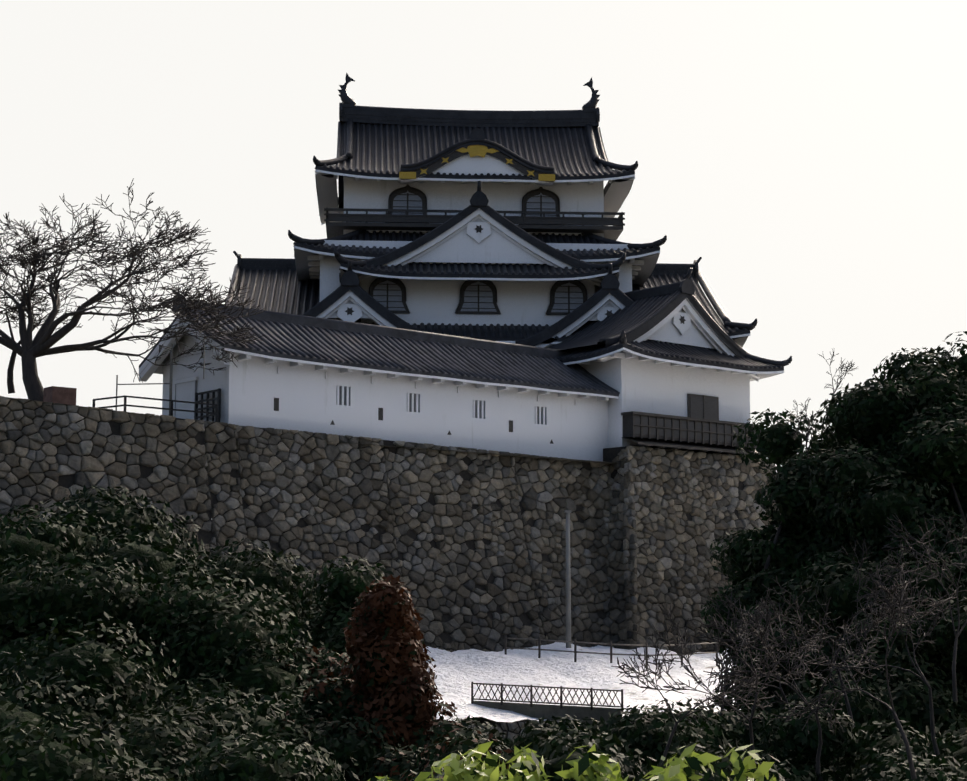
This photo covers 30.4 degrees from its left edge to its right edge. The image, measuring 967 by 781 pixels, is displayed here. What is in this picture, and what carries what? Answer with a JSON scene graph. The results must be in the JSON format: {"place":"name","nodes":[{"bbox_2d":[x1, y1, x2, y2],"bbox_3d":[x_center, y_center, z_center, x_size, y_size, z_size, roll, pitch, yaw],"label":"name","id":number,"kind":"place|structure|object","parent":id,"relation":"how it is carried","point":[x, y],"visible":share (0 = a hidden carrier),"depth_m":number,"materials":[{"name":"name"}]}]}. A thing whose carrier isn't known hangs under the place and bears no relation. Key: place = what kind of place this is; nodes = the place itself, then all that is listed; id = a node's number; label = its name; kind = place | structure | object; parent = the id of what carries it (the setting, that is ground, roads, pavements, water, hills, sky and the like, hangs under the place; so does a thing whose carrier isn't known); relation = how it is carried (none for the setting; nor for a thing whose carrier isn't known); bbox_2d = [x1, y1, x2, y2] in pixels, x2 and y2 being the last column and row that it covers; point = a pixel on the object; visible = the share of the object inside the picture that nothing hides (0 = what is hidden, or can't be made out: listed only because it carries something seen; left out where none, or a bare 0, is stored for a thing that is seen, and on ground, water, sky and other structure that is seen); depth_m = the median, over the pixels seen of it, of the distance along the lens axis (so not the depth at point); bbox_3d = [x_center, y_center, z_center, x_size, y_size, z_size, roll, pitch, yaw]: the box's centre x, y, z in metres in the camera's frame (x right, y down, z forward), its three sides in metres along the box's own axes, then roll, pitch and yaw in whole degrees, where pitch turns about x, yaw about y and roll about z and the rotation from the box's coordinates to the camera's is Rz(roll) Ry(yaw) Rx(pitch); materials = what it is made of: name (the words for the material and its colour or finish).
{"place":"outdoors","nodes":[
{"label":"outdoors","id":0,"kind":"place"},
{"bbox_2d":[0,0,966,471],"label":"sky","id":1,"kind":"structure","parent":0,"point":[812,154],"materials":[{"name":"white"}]},
{"bbox_2d":[368,741,778,780],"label":"shrub","id":2,"kind":"object","parent":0,"point":[684,767],"depth_m":8.11,"materials":[{"name":"green plant"}]},
{"bbox_2d":[456,709,705,724],"bbox_3d":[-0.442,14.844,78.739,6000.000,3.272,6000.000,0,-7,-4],"label":"ground","id":3,"kind":"structure","parent":0,"point":[470,722],"depth_m":64.24,"materials":[{"name":"white snow"}]},
{"bbox_2d":[0,178,966,780],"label":"tree","id":4,"kind":"object","parent":3,"relation":"on","point":[328,681],"depth_m":34.63,"materials":[{"name":"green plant"}]},
{"bbox_2d":[423,642,740,748],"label":"snow terrace","id":5,"kind":"structure","parent":3,"relation":"on","point":[457,672],"depth_m":53.59,"materials":[{"name":"white snow"}]},
{"bbox_2d":[43,339,717,730],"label":"fences and pole","id":6,"kind":"object","parent":5,"relation":"on","point":[549,711],"visible":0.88,"depth_m":54.46,"materials":[{"name":"metal"}]},
{"bbox_2d":[0,397,775,650],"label":"wall stones","id":7,"kind":"object","parent":5,"relation":"on","point":[609,456],"visible":0.04,"depth_m":61.12,"materials":[{"name":"grey stone"}]},
{"bbox_2d":[139,268,791,460],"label":"castle wing","id":8,"kind":"structure","parent":7,"relation":"on","point":[590,390],"depth_m":65.77,"materials":[{"name":"paint"}]},
{"bbox_2d":[226,73,757,348],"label":"keep","id":9,"kind":"structure","parent":7,"relation":"on","point":[501,226],"depth_m":76.82,"materials":[{"name":"paint"}]},
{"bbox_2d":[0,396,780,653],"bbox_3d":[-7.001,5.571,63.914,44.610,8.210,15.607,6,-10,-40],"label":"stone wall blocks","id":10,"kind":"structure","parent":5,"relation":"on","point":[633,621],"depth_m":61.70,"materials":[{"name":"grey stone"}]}
]}

